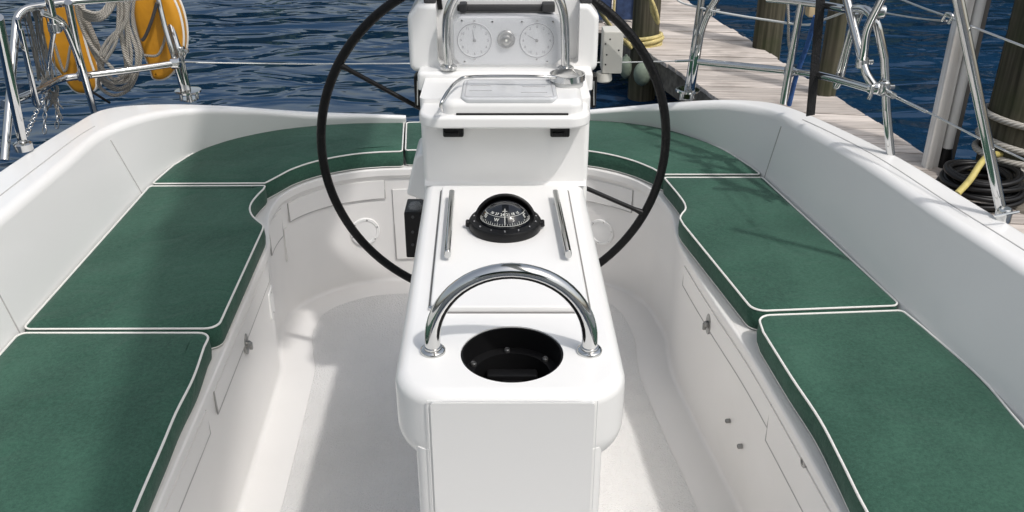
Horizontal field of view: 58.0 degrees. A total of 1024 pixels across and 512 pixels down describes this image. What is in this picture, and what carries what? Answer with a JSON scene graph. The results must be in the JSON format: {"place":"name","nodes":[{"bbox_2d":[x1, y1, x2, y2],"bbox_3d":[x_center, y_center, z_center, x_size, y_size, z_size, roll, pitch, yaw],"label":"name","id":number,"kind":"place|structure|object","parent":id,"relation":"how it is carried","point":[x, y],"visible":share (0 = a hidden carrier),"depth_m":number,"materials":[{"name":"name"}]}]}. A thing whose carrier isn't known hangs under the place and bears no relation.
{"place":"outdoors","nodes":[
{"label":"outdoors","id":0,"kind":"place"},
{"bbox_2d":[0,0,1013,171],"bbox_3d":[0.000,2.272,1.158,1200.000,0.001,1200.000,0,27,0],"label":"water","id":1,"kind":"structure","parent":0,"point":[277,31],"depth_m":9.57,"materials":[{"name":"blue liquid"}]},
{"bbox_2d":[0,100,1023,511],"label":"sailboat","id":2,"kind":"object","parent":1,"relation":"on","point":[296,408],"visible":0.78,"depth_m":2.50,"materials":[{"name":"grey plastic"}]},
{"bbox_2d":[0,14,33,152],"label":"stanchion","id":3,"kind":"object","parent":2,"relation":"on","point":[22,144],"visible":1,"depth_m":2.34,"materials":[{"name":"silver metal"}]},
{"bbox_2d":[0,0,201,161],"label":"stern rail","id":4,"kind":"object","parent":2,"relation":"attached to","point":[56,23],"visible":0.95,"depth_m":2.69,"materials":[{"name":"silver metal"}]},
{"bbox_2d":[21,6,63,136],"bbox_3d":[-1.360,-0.509,2.664,0.099,0.403,0.357,-9,28,-16],"label":"hanging net","id":5,"kind":"object","parent":4,"relation":"hanging from","point":[47,94],"visible":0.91,"depth_m":2.76,"materials":[{"name":"fabric"}]},
{"bbox_2d":[74,1,142,96],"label":"coiled rope","id":6,"kind":"object","parent":4,"relation":"hanging from","point":[85,17],"visible":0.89,"depth_m":2.91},
{"bbox_2d":[42,0,188,94],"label":"lifebuoy","id":7,"kind":"object","parent":4,"relation":"hanging from","point":[150,32],"visible":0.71,"depth_m":3.02,"materials":[{"name":"yellow plastic"}]},
{"bbox_2d":[185,59,692,64],"bbox_3d":[-0.236,-0.669,3.183,1.692,0.092,0.285,0,27,0],"label":"lifeline","id":8,"kind":"object","parent":4,"relation":"attached to","point":[686,60],"visible":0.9,"depth_m":3.20,"materials":[{"name":"white metal"}]},
{"bbox_2d":[0,332,211,511],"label":"seat cushion","id":9,"kind":"object","parent":2,"relation":"on","point":[93,421],"visible":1,"depth_m":1.81,"materials":[{"name":"green fabric"}]},
{"bbox_2d":[24,185,266,348],"bbox_3d":[-0.894,-0.003,2.486,0.452,0.064,0.851,0,27,0],"label":"seat cushion","id":10,"kind":"object","parent":2,"relation":"on","point":[172,258],"visible":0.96,"depth_m":2.35,"materials":[{"name":"green fabric"}]},
{"bbox_2d":[153,123,404,198],"bbox_3d":[-0.743,-0.334,3.136,0.749,0.064,0.588,0,27,0],"label":"seat cushion","id":11,"kind":"object","parent":2,"relation":"on","point":[275,162],"visible":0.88,"depth_m":3.09,"materials":[{"name":"green fabric"}]},
{"bbox_2d":[405,122,421,165],"bbox_3d":[-0.200,-0.407,3.279,0.377,0.064,0.318,0,27,0],"label":"seat cushion","id":12,"kind":"object","parent":2,"relation":"on","point":[413,134],"visible":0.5,"depth_m":3.21,"materials":[{"name":"green fabric"}]},
{"bbox_2d":[395,0,624,511],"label":"steering console","id":13,"kind":"object","parent":2,"relation":"on","point":[510,400],"visible":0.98,"depth_m":1.82,"materials":[{"name":"white plastic"}]},
{"bbox_2d":[316,0,669,282],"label":"helm","id":14,"kind":"object","parent":13,"relation":"attached to","point":[387,6],"visible":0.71,"depth_m":2.43,"materials":[{"name":"black leather"}]},
{"bbox_2d":[465,193,544,242],"bbox_3d":[-0.015,-0.089,1.951,0.154,0.064,0.154,-22,35,-37],"label":"compass","id":15,"kind":"object","parent":13,"relation":"on","point":[504,218],"visible":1,"depth_m":1.92,"materials":[{"name":"black plastic"}]},
{"bbox_2d":[420,263,601,358],"bbox_3d":[-0.002,0.086,1.518,0.307,0.167,0.043,0,27,0],"label":"grab rail","id":16,"kind":"object","parent":13,"relation":"attached to","point":[452,293],"visible":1,"depth_m":1.50,"materials":[{"name":"silver metal"}]},
{"bbox_2d":[588,121,759,189],"bbox_3d":[0.393,-0.358,3.184,0.795,0.064,0.545,0,27,0],"label":"seat cushion","id":17,"kind":"object","parent":2,"relation":"on","point":[633,150],"visible":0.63,"depth_m":3.10,"materials":[{"name":"green fabric"}]},
{"bbox_2d":[663,177,897,329],"bbox_3d":[0.674,-0.040,2.560,0.366,0.064,0.869,-4,27,-8],"label":"seat cushion","id":18,"kind":"object","parent":2,"relation":"on","point":[757,248],"visible":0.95,"depth_m":2.43,"materials":[{"name":"green fabric"}]},
{"bbox_2d":[675,0,896,155],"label":"stern rail","id":19,"kind":"object","parent":2,"relation":"attached to","point":[882,87],"visible":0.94,"depth_m":2.53,"materials":[{"name":"silver metal"}]},
{"bbox_2d":[677,0,843,25],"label":"lifeline","id":20,"kind":"object","parent":19,"relation":"attached to","point":[769,20],"visible":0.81,"depth_m":2.81,"materials":[{"name":"white metal"}]},
{"bbox_2d":[786,4,789,50],"bbox_3d":[0.819,-0.682,2.722,0.041,0.160,0.021,19,33,33],"label":"rope","id":21,"kind":"object","parent":20,"relation":"hanging from","point":[788,25],"visible":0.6,"depth_m":2.73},
{"bbox_2d":[787,15,814,106],"bbox_3d":[0.852,-0.569,2.718,0.019,0.303,0.134,-1,27,-2],"label":"blue line","id":22,"kind":"object","parent":19,"relation":"hanging from","point":[799,65],"visible":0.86,"depth_m":2.71,"materials":[{"name":"fabric"}]},
{"bbox_2d":[805,6,814,16],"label":"label block","id":23,"kind":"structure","parent":19,"relation":"attached to","point":[809,11],"depth_m":2.63,"materials":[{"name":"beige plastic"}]},
{"bbox_2d":[806,0,824,115],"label":"strap","id":24,"kind":"object","parent":19,"relation":"hanging from","point":[816,52],"visible":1,"depth_m":2.61,"materials":[{"name":"black"}]},
{"bbox_2d":[884,0,1023,47],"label":"lifeline","id":25,"kind":"object","parent":19,"relation":"attached to","point":[950,15],"visible":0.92,"depth_m":2.04,"materials":[{"name":"silver metal"}]},
{"bbox_2d":[895,96,1023,160],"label":"lifeline","id":26,"kind":"object","parent":19,"relation":"attached to","point":[938,117],"visible":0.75,"depth_m":2.23,"materials":[{"name":"silver metal"}]},
{"bbox_2d":[756,310,1023,511],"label":"seat cushion","id":27,"kind":"object","parent":2,"relation":"on","point":[899,411],"visible":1,"depth_m":1.81,"materials":[{"name":"green fabric"}]},
{"bbox_2d":[952,0,1019,223],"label":"stanchion","id":28,"kind":"object","parent":2,"relation":"on","point":[1004,212],"visible":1,"depth_m":2.03,"materials":[{"name":"silver metal"}]},
{"bbox_2d":[627,0,660,101],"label":"piling","id":29,"kind":"object","parent":1,"relation":"in","point":[644,24],"visible":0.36,"depth_m":8.10,"materials":[{"name":"brown wood"}]},
{"bbox_2d":[597,0,663,49],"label":"mooring rope","id":30,"kind":"object","parent":29,"relation":"attached to","point":[656,40],"visible":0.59,"depth_m":8.06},
{"bbox_2d":[752,0,785,59],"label":"piling","id":31,"kind":"object","parent":1,"relation":"in","point":[767,36],"visible":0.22,"depth_m":7.96,"materials":[{"name":"brown wood"}]},
{"bbox_2d":[598,0,1023,233],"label":"dock","id":32,"kind":"object","parent":1,"relation":"on","point":[721,42],"visible":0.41,"depth_m":7.33,"materials":[{"name":"brown wood"}]},
{"bbox_2d":[598,21,604,32],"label":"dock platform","id":33,"kind":"structure","parent":32,"relation":"attached to","point":[600,27],"depth_m":8.87,"materials":[{"name":"wood"}]},
{"bbox_2d":[596,0,632,19],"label":"water","id":34,"kind":"structure","parent":32,"relation":"on","point":[623,10],"depth_m":8.91,"materials":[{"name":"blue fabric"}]},
{"bbox_2d":[620,54,631,78],"bbox_3d":[0.995,-1.656,8.079,0.108,0.215,0.107,0,27,0],"label":"fender","id":35,"kind":"object","parent":32,"relation":"hanging from","point":[625,73],"visible":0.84,"depth_m":8.04,"materials":[{"name":"grey plastic"}]},
{"bbox_2d":[634,63,649,85],"bbox_3d":[1.116,-1.561,7.903,0.151,0.215,0.151,0,27,0],"label":"fender","id":36,"kind":"object","parent":32,"relation":"hanging from","point":[641,76],"visible":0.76,"depth_m":7.85,"materials":[{"name":"grey plastic"}]},
{"bbox_2d":[921,0,990,168],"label":"utility post","id":37,"kind":"object","parent":32,"relation":"on","point":[950,105],"visible":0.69,"depth_m":5.36,"materials":[{"name":"white metal"}]},
{"bbox_2d":[817,0,846,96],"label":"piling","id":38,"kind":"object","parent":1,"relation":"in","point":[834,37],"visible":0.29,"depth_m":6.69,"materials":[{"name":"brown wood"}]},
{"bbox_2d":[973,201,1023,224],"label":"dock landing","id":39,"kind":"object","parent":1,"relation":"on","point":[1020,208],"depth_m":5.04,"materials":[{"name":"grey wood"}]},
{"bbox_2d":[935,151,1023,211],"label":"hose coil","id":40,"kind":"object","parent":39,"relation":"on","point":[967,179],"visible":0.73,"depth_m":4.97,"materials":[{"name":"black plastic"}]},
{"bbox_2d":[975,0,1023,180],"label":"piling","id":41,"kind":"object","parent":1,"relation":"in","point":[1007,98],"visible":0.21,"depth_m":5.09,"materials":[{"name":"brown wood"}]},
{"bbox_2d":[971,103,1023,174],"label":"mooring rope","id":42,"kind":"object","parent":41,"relation":"attached to","point":[977,148],"visible":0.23,"depth_m":5.15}
]}

